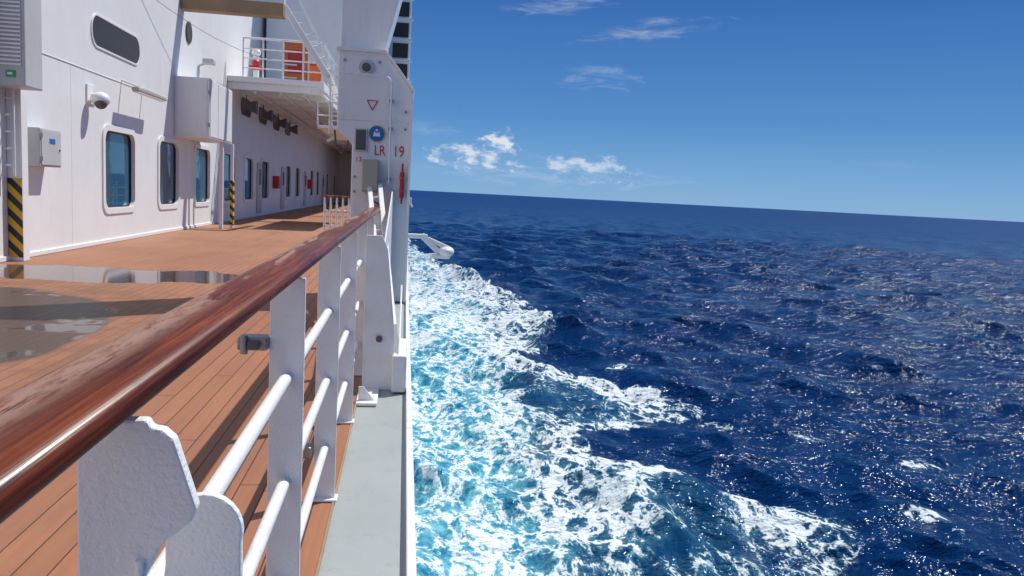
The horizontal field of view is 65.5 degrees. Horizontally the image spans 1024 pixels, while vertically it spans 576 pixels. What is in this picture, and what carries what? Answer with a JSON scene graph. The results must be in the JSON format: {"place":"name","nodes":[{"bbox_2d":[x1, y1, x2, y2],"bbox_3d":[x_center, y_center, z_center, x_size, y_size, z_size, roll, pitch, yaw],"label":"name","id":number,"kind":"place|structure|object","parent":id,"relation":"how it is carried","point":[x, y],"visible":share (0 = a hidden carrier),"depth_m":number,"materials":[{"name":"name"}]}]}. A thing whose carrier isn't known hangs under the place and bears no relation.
{"place":"outdoors","nodes":[
{"label":"outdoors","id":0,"kind":"place"},
{"bbox_2d":[0,202,361,575],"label":"teak deck","id":1,"kind":"structure","parent":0,"point":[59,309],"depth_m":6.34,"materials":[{"name":"brown wood"}]},
{"bbox_2d":[2,89,29,260],"bbox_3d":[-7.273,-1.666,11.671,0.207,2.550,0.318,2,7,-8],"label":"hazard marked post","id":2,"kind":"object","parent":1,"relation":"on","point":[17,169],"visible":0.89,"depth_m":11.65,"materials":[{"name":"white metal"}]},
{"bbox_2d":[0,205,379,575],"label":"ship railing","id":3,"kind":"object","parent":1,"relation":"on","point":[141,500],"visible":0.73,"depth_m":1.01,"materials":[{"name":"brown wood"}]},
{"bbox_2d":[0,0,413,262],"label":"ship superstructure","id":4,"kind":"object","parent":1,"relation":"on","point":[132,166],"visible":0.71,"depth_m":18.72,"materials":[{"name":"white paint"}]},
{"bbox_2d":[0,0,42,90],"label":"louvred vent box","id":5,"kind":"object","parent":4,"relation":"attached to","point":[20,38],"visible":1,"depth_m":10.96,"materials":[{"name":"grey paint"}]},
{"bbox_2d":[5,70,14,76],"bbox_3d":[-6.900,-2.953,10.943,0.120,0.090,0.025,2,7,-8],"label":"exit sign","id":6,"kind":"object","parent":5,"relation":"attached to","point":[9,73],"visible":1,"depth_m":10.94,"materials":[{"name":"green paint"}]},
{"bbox_2d":[27,127,60,167],"bbox_3d":[-7.326,-2.192,12.446,0.278,0.590,0.750,2,7,-8],"label":"electrical box","id":7,"kind":"object","parent":4,"relation":"attached to","point":[44,147],"visible":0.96,"depth_m":12.20,"materials":[{"name":"grey paint"}]},
{"bbox_2d":[41,129,60,165],"bbox_3d":[-7.212,-2.188,12.462,0.012,0.530,0.690,2,7,-8],"label":"door","id":8,"kind":"structure","parent":7,"relation":"in","point":[51,155],"depth_m":12.43,"materials":[{"name":"grey paint"}]},
{"bbox_2d":[86,83,110,108],"bbox_3d":[-7.520,-3.481,14.543,0.380,0.440,0.460,2,7,-8],"label":"security camera","id":9,"kind":"object","parent":4,"relation":"attached to","point":[100,100],"visible":1,"depth_m":14.39,"materials":[{"name":"white paint"}]},
{"bbox_2d":[90,13,139,65],"bbox_3d":[-7.826,-4.891,15.781,0.032,0.620,2.700,2,7,-8],"label":"pill window frame","id":10,"kind":"structure","parent":4,"relation":"in","point":[95,14],"depth_m":15.40,"materials":[{"name":"white paint"}]},
{"bbox_2d":[106,132,129,205],"label":"window pane","id":11,"kind":"structure","parent":4,"relation":"in","point":[117,145],"depth_m":16.29,"materials":[{"name":"blue glass"}]},
{"bbox_2d":[102,124,136,213],"bbox_3d":[-8.020,-2.398,16.191,0.138,1.740,1.930,2,7,-8],"label":"window frame","id":12,"kind":"structure","parent":4,"relation":"in","point":[107,127],"depth_m":16.35,"materials":[{"name":"white paint"}]},
{"bbox_2d":[121,79,165,101],"bbox_3d":[-7.788,-4.167,16.791,0.426,0.263,1.900,2,7,-8],"label":"wall strip light","id":13,"kind":"object","parent":4,"relation":"attached to","point":[137,89],"visible":1,"depth_m":16.51,"materials":[{"name":"beige paint"}]},
{"bbox_2d":[160,142,173,202],"label":"window pane","id":14,"kind":"structure","parent":4,"relation":"in","point":[166,150],"depth_m":19.66,"materials":[{"name":"blue glass"}]},
{"bbox_2d":[157,136,179,209],"bbox_3d":[-8.467,-2.812,19.536,0.138,1.740,1.830,2,7,-8],"label":"window frame","id":15,"kind":"structure","parent":4,"relation":"in","point":[161,138],"depth_m":19.65,"materials":[{"name":"white paint"}]},
{"bbox_2d":[196,149,205,200],"label":"window pane","id":16,"kind":"structure","parent":4,"relation":"in","point":[200,154],"depth_m":22.93,"materials":[{"name":"blue glass"}]},
{"bbox_2d":[194,144,210,206],"bbox_3d":[-8.898,-3.210,22.758,0.138,1.740,1.880,2,7,-8],"label":"window frame","id":17,"kind":"structure","parent":4,"relation":"in","point":[197,146],"depth_m":23.14,"materials":[{"name":"white paint"}]},
{"bbox_2d":[174,76,231,143],"bbox_3d":[-8.136,-4.660,21.092,0.863,1.480,2.625,2,7,-8],"label":"equipment cabinet","id":18,"kind":"object","parent":4,"relation":"attached to","point":[202,109],"visible":1,"depth_m":19.87,"materials":[{"name":"white metal"}]},
{"bbox_2d":[199,58,215,66],"bbox_3d":[-8.451,-6.224,22.038,0.411,0.227,0.300,2,7,-8],"label":"floodlight","id":19,"kind":"object","parent":4,"relation":"attached to","point":[208,61],"visible":1,"depth_m":21.91,"materials":[{"name":"grey paint"}]},
{"bbox_2d":[158,1,272,59],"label":"overhead cable","id":20,"kind":"object","parent":4,"relation":"attached to","point":[210,35],"visible":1,"depth_m":20.42,"materials":[{"name":"grey metal"}]},
{"bbox_2d":[224,155,229,199],"label":"window pane","id":21,"kind":"structure","parent":4,"relation":"in","point":[227,158],"depth_m":26.28,"materials":[{"name":"blue glass"}]},
{"bbox_2d":[223,150,235,204],"bbox_3d":[-9.358,-3.636,26.201,0.138,1.740,1.880,2,7,-8],"label":"window frame","id":22,"kind":"structure","parent":4,"relation":"in","point":[225,151],"depth_m":26.32,"materials":[{"name":"white paint"}]},
{"bbox_2d":[241,97,250,117],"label":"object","id":23,"kind":"structure","parent":4,"relation":"in","point":[242,97],"depth_m":27.99,"materials":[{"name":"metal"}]},
{"bbox_2d":[245,159,250,198],"label":"window pane","id":24,"kind":"structure","parent":4,"relation":"in","point":[247,161],"depth_m":29.71,"materials":[{"name":"blue glass"}]},
{"bbox_2d":[243,154,253,202],"bbox_3d":[-9.792,-4.037,29.448,0.138,1.740,1.880,2,7,-8],"label":"window frame","id":25,"kind":"structure","parent":4,"relation":"in","point":[245,156],"depth_m":29.93,"materials":[{"name":"white paint"}]},
{"bbox_2d":[245,95,257,114],"bbox_3d":[-8.930,-6.286,27.277,0.370,0.626,0.350,2,7,-8],"label":"loudspeaker","id":26,"kind":"object","parent":4,"relation":"attached to","point":[252,106],"visible":1,"depth_m":27.13,"materials":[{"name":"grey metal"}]},
{"bbox_2d":[180,0,337,96],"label":"overhead davit","id":27,"kind":"object","parent":4,"relation":"attached to","point":[275,9],"visible":0.98,"depth_m":20.28,"materials":[{"name":"beige metal"}]},
{"bbox_2d":[256,163,261,212],"bbox_3d":[-10.021,-3.971,31.585,0.046,1.970,0.950,2,7,-8],"label":"door","id":28,"kind":"structure","parent":4,"relation":"in","point":[259,165],"depth_m":31.41,"materials":[{"name":"grey paint"}]},
{"bbox_2d":[262,162,265,197],"label":"window pane","id":29,"kind":"structure","parent":4,"relation":"in","point":[263,164],"depth_m":33.14,"materials":[{"name":"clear glass"}]},
{"bbox_2d":[261,158,269,200],"bbox_3d":[-10.252,-4.463,32.891,0.138,1.740,1.880,2,7,-8],"label":"window frame","id":30,"kind":"structure","parent":4,"relation":"in","point":[263,160],"depth_m":33.67,"materials":[{"name":"white paint"}]},
{"bbox_2d":[263,105,273,121],"bbox_3d":[-9.364,-6.688,30.524,0.370,0.626,0.350,2,7,-8],"label":"loudspeaker","id":31,"kind":"object","parent":4,"relation":"attached to","point":[267,115],"visible":1,"depth_m":30.37,"materials":[{"name":"grey metal"}]},
{"bbox_2d":[273,176,279,188],"bbox_3d":[-10.374,-4.660,35.087,0.257,0.550,0.500,2,7,-8],"label":"fire hose box","id":32,"kind":"object","parent":4,"relation":"attached to","point":[276,182],"visible":1,"depth_m":34.85,"materials":[{"name":"red paint"}]},
{"bbox_2d":[277,114,286,128],"bbox_3d":[-9.837,-7.126,34.066,0.370,0.626,0.350,2,7,-8],"label":"loudspeaker","id":33,"kind":"object","parent":4,"relation":"attached to","point":[282,123],"visible":1,"depth_m":33.92,"materials":[{"name":"grey metal"}]},
{"bbox_2d":[280,167,284,208],"bbox_3d":[-10.823,-4.713,37.586,0.046,1.970,0.950,2,7,-8],"label":"door","id":34,"kind":"structure","parent":4,"relation":"in","point":[282,168],"depth_m":37.43,"materials":[{"name":"grey paint"}]},
{"bbox_2d":[286,167,288,195],"label":"window pane","id":35,"kind":"structure","parent":4,"relation":"in","point":[287,170],"depth_m":39.73,"materials":[{"name":"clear glass"}]},
{"bbox_2d":[285,163,291,198],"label":"window frame","id":36,"kind":"structure","parent":4,"relation":"in","point":[289,165],"depth_m":40.08,"materials":[{"name":"white paint"}]},
{"bbox_2d":[242,36,337,99],"bbox_3d":[-8.541,-8.454,34.452,2.563,1.254,17.962,2,7,-8],"label":"balcony railing","id":37,"kind":"object","parent":4,"relation":"on","point":[283,51],"visible":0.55,"depth_m":25.62,"materials":[{"name":"white metal"}]},
{"bbox_2d":[289,123,297,134],"bbox_3d":[-10.297,-7.551,37.509,0.370,0.626,0.350,2,7,-8],"label":"loudspeaker","id":38,"kind":"object","parent":4,"relation":"attached to","point":[293,129],"visible":1,"depth_m":37.36,"materials":[{"name":"grey metal"}]},
{"bbox_2d":[280,41,309,80],"bbox_3d":[-8.537,-8.606,31.327,1.110,2.220,0.018,2,7,-8],"label":"frame","id":39,"kind":"object","parent":4,"relation":"attached to","point":[281,63],"visible":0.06,"depth_m":31.28,"materials":[{"name":"white paint"}]},
{"bbox_2d":[288,50,301,73],"bbox_3d":[-8.516,-8.879,31.250,0.550,0.900,0.009,2,7,-8],"label":"red door","id":40,"kind":"structure","parent":39,"relation":"attached to","point":[292,56],"depth_m":31.25,"materials":[{"name":"paint"}]},
{"bbox_2d":[284,42,307,80],"bbox_3d":[-8.536,-8.585,31.314,0.950,2.100,0.048,2,7,-8],"label":"leaf","id":41,"kind":"object","parent":39,"relation":"attached to","point":[292,46],"visible":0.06,"depth_m":31.25,"materials":[{"name":"orange paint"}]},
{"bbox_2d":[296,169,297,195],"label":"window pane","id":42,"kind":"structure","parent":4,"relation":"in","point":[296,169],"depth_m":43.19,"materials":[{"name":"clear glass"}]},
{"bbox_2d":[295,166,299,198],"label":"window frame","id":43,"kind":"structure","parent":4,"relation":"in","point":[296,197],"depth_m":43.34,"materials":[{"name":"white paint"}]},
{"bbox_2d":[303,171,306,205],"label":"door","id":44,"kind":"structure","parent":4,"relation":"in","point":[305,172],"depth_m":45.71,"materials":[{"name":"grey paint"}]},
{"bbox_2d":[307,179,312,188],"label":"fire hose box","id":45,"kind":"object","parent":4,"relation":"attached to","point":[309,184],"visible":1,"depth_m":47.15,"materials":[{"name":"red paint"}]},
{"bbox_2d":[310,169,313,196],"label":"window frame","id":46,"kind":"structure","parent":4,"relation":"in","point":[312,170],"depth_m":49.98,"materials":[{"name":"white paint"}]},
{"bbox_2d":[308,63,321,81],"bbox_3d":[-6.635,-7.213,26.885,0.440,0.720,0.440,2,7,-8],"label":"orange lifebuoy box","id":47,"kind":"object","parent":4,"relation":"on","point":[313,67],"visible":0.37,"depth_m":26.69,"materials":[{"name":"paint"}]},
{"bbox_2d":[316,170,319,196],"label":"window frame","id":48,"kind":"structure","parent":4,"relation":"in","point":[318,171],"depth_m":53.26,"materials":[{"name":"white paint"}]},
{"bbox_2d":[322,174,323,202],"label":"door","id":49,"kind":"structure","parent":4,"relation":"in","point":[322,174],"depth_m":55.54,"materials":[{"name":"grey paint"}]},
{"bbox_2d":[326,172,328,194],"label":"window frame","id":50,"kind":"structure","parent":4,"relation":"in","point":[327,172],"depth_m":59.82,"materials":[{"name":"white paint"}]},
{"bbox_2d":[317,87,348,153],"bbox_3d":[-5.411,-5.404,27.058,1.749,1.958,6.022,2,7,-8],"label":"boat access platform","id":51,"kind":"object","parent":4,"relation":"attached to","point":[335,135],"visible":0.48,"depth_m":24.17,"materials":[{"name":"white paint"}]},
{"bbox_2d":[328,84,337,131],"bbox_3d":[-5.269,-5.448,24.033,0.500,1.500,0.049,2,7,-8],"label":"access ladder","id":52,"kind":"object","parent":51,"relation":"attached to","point":[330,111],"visible":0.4,"depth_m":23.98,"materials":[{"name":"white metal"}]},
{"bbox_2d":[333,174,335,194],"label":"window frame","id":53,"kind":"structure","parent":4,"relation":"in","point":[334,190],"depth_m":65.52,"materials":[{"name":"white paint"}]},
{"bbox_2d":[392,43,407,57],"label":"tower window","id":54,"kind":"structure","parent":4,"relation":"in","point":[399,50],"depth_m":59.65,"materials":[{"name":"black glass"}]},
{"bbox_2d":[393,22,408,37],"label":"tower window","id":55,"kind":"structure","parent":4,"relation":"in","point":[401,29],"depth_m":59.48,"materials":[{"name":"black glass"}]},
{"bbox_2d":[397,64,406,77],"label":"tower window","id":56,"kind":"structure","parent":4,"relation":"in","point":[403,67],"depth_m":59.84,"materials":[{"name":"black glass"}]},
{"bbox_2d":[399,2,409,16],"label":"tower window","id":57,"kind":"structure","parent":4,"relation":"in","point":[404,10],"depth_m":59.34,"materials":[{"name":"black glass"}]},
{"bbox_2d":[219,142,234,228],"bbox_3d":[-7.985,-2.856,22.336,0.130,2.370,0.791,4,7,8],"label":"hazard marked post","id":58,"kind":"object","parent":1,"relation":"on","point":[221,170],"visible":1,"depth_m":22.09,"materials":[{"name":"white metal"}]},
{"bbox_2d":[322,195,350,231],"bbox_3d":[-3.490,-1.283,16.095,0.700,1.160,0.100,2,7,-8],"label":"gate railing","id":59,"kind":"object","parent":1,"relation":"on","point":[331,211],"visible":0.42,"depth_m":16.04,"materials":[{"name":"white metal"}]},
{"bbox_2d":[337,0,412,301],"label":"life raft support column","id":60,"kind":"structure","parent":1,"relation":"on","point":[371,24],"depth_m":9.37,"materials":[{"name":"white metal"}]},
{"bbox_2d":[354,128,367,150],"bbox_3d":[-1.766,-1.733,9.310,0.145,0.260,0.034,2,7,-8],"label":"notice plate","id":61,"kind":"object","parent":60,"relation":"attached to","point":[360,144],"visible":1,"depth_m":9.29,"materials":[{"name":"grey paint"}]},
{"bbox_2d":[339,71,392,183],"bbox_3d":[-1.706,-1.846,9.220,0.612,1.252,0.024,2,7,-8],"label":"conduit","id":62,"kind":"object","parent":60,"relation":"attached to","point":[381,75],"visible":1,"depth_m":9.22,"materials":[{"name":"white metal"}]},
{"bbox_2d":[359,60,373,73],"bbox_3d":[-1.686,-2.555,9.219,0.170,0.170,0.035,2,7,-8],"label":"porthole vent","id":63,"kind":"object","parent":60,"relation":"attached to","point":[370,71],"visible":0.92,"depth_m":9.20,"materials":[{"name":"metal"}]},
{"bbox_2d":[362,63,370,71],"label":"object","id":64,"kind":"object","parent":63,"relation":"attached to","point":[366,67],"visible":1,"depth_m":9.19,"materials":[{"name":"grey metal"}]},
{"bbox_2d":[361,159,378,204],"bbox_3d":[-1.632,-1.235,9.320,0.250,0.525,0.172,2,7,-8],"label":"junction box","id":65,"kind":"object","parent":60,"relation":"attached to","point":[370,172],"visible":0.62,"depth_m":9.22,"materials":[{"name":"beige paint"}]},
{"bbox_2d":[337,118,409,122],"bbox_3d":[-1.619,-1.958,9.316,0.833,0.012,0.008,2,7,-8],"label":"cross seam","id":66,"kind":"object","parent":60,"relation":"attached to","point":[372,120],"visible":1,"depth_m":9.31,"materials":[{"name":"white paint"}]},
{"bbox_2d":[336,46,413,99],"bbox_3d":[-1.638,-2.584,9.672,0.906,0.465,0.950,2,7,-8],"label":"column flange","id":67,"kind":"object","parent":60,"relation":"attached to","point":[338,48],"depth_m":9.19,"materials":[{"name":"white paint"}]},
{"bbox_2d":[368,125,384,141],"bbox_3d":[-1.585,-1.808,9.326,0.200,0.200,0.032,2,7,-8],"label":"muster station sign","id":68,"kind":"object","parent":60,"relation":"attached to","point":[376,133],"visible":1,"depth_m":9.31,"materials":[{"name":"blue paint"}]},
{"bbox_2d":[356,145,403,160],"bbox_3d":[-1.550,-1.579,9.371,0.548,0.205,0.002,2,7,-8],"label":"life raft number","id":69,"kind":"object","parent":60,"relation":"attached to","point":[383,152],"visible":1,"depth_m":9.37,"materials":[{"name":"red paint"}]},
{"bbox_2d":[399,164,404,203],"bbox_3d":[-1.300,-1.230,9.404,0.070,0.470,0.095,2,7,-8],"label":"red release handle","id":70,"kind":"object","parent":60,"relation":"attached to","point":[401,190],"visible":1,"depth_m":9.36,"materials":[{"name":"paint"}]},
{"bbox_2d":[403,93,412,302],"bbox_3d":[-1.232,-1.051,9.453,0.030,2.470,0.060,2,7,-8],"label":"edge stiffener","id":71,"kind":"object","parent":60,"relation":"attached to","point":[408,197],"visible":1,"depth_m":9.42,"materials":[{"name":"white paint"}]},
{"bbox_2d":[249,49,261,76],"bbox_3d":[-8.390,-7.338,26.096,0.400,0.990,0.360,2,7,-8],"label":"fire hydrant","id":72,"kind":"object","parent":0,"point":[255,63],"visible":0.82,"depth_m":26.00,"materials":[{"name":"metal"}]},
{"bbox_2d":[407,190,1023,575],"bbox_3d":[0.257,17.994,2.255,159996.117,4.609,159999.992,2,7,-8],"label":"sea","id":73,"kind":"structure","parent":0,"point":[611,388],"depth_m":78.34,"materials":[{"name":"liquid"}]},
{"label":"ship hull","id":74,"kind":"object","parent":73,"relation":"on","visible":0},
{"bbox_2d":[315,255,416,575],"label":"side deck","id":75,"kind":"structure","parent":74,"relation":"on","point":[370,529],"depth_m":3.54,"materials":[{"name":"grey paint"}]},
{"bbox_2d":[356,388,378,405],"bbox_3d":[-0.938,0.707,5.171,0.132,0.020,0.389,2,7,-8],"label":"foot pad","id":76,"kind":"object","parent":75,"relation":"on","point":[373,392],"visible":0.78,"depth_m":5.05,"materials":[{"name":"white paint"}]},
{"bbox_2d":[358,386,373,399],"bbox_3d":[-0.919,0.674,5.048,0.109,0.100,0.010,2,7,-8],"label":"foot gusset","id":77,"kind":"object","parent":76,"relation":"on","point":[363,394],"visible":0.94,"depth_m":5.04,"materials":[{"name":"white paint"}]},
{"bbox_2d":[362,235,393,389],"bbox_3d":[-0.880,0.170,5.324,0.215,1.040,0.025,2,7,-8],"label":"buttress plate","id":78,"kind":"object","parent":75,"relation":"on","point":[377,356],"visible":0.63,"depth_m":5.31,"materials":[{"name":"white metal"}]},
{"bbox_2d":[376,336,381,341],"bbox_3d":[-0.889,0.341,5.320,0.044,0.044,0.020,2,7,-8],"label":"lashing eye","id":79,"kind":"object","parent":78,"relation":"attached to","point":[378,338],"visible":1,"depth_m":5.31,"materials":[{"name":"grey metal"}]},
{"bbox_2d":[384,189,392,264],"bbox_3d":[-1.169,-0.244,7.409,0.015,1.349,4.255,2,7,-8],"label":"buttress web","id":80,"kind":"object","parent":75,"relation":"on","point":[388,236],"visible":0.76,"depth_m":8.24},
{"bbox_2d":[368,187,376,234],"bbox_3d":[-1.280,-0.379,7.431,0.050,1.175,4.069,2,7,-12],"label":"strut","id":81,"kind":"object","parent":80,"relation":"attached to","point":[370,198],"visible":0.24,"depth_m":8.77,"materials":[{"name":"white paint"}]},
{"bbox_2d":[391,338,406,391],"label":"base block","id":82,"kind":"structure","parent":75,"relation":"on","point":[398,374],"depth_m":5.31,"materials":[{"name":"white paint"}]},
{"bbox_2d":[378,182,398,348],"bbox_3d":[-1.181,-0.390,7.443,0.050,1.205,4.067,2,7,-12],"label":"strut","id":83,"kind":"object","parent":82,"relation":"on","point":[382,211],"visible":0.5,"depth_m":7.78,"materials":[{"name":"white paint"}]},
{"bbox_2d":[398,285,401,353],"bbox_3d":[-0.787,0.212,5.614,0.012,0.399,0.599,2,7,-8],"label":"block gusset","id":84,"kind":"object","parent":82,"relation":"on","point":[400,320],"visible":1,"depth_m":5.59,"materials":[{"name":"white paint"}]},
{"bbox_2d":[408,198,453,258],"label":"outboard boat boom","id":85,"kind":"object","parent":74,"relation":"attached to","point":[444,251],"visible":0.88,"depth_m":45.87,"materials":[{"name":"white paint"}]},
{"bbox_2d":[409,0,1023,221],"label":"sky","id":86,"kind":"structure","parent":0,"point":[880,107],"materials":[{"name":"blue"}]}
]}

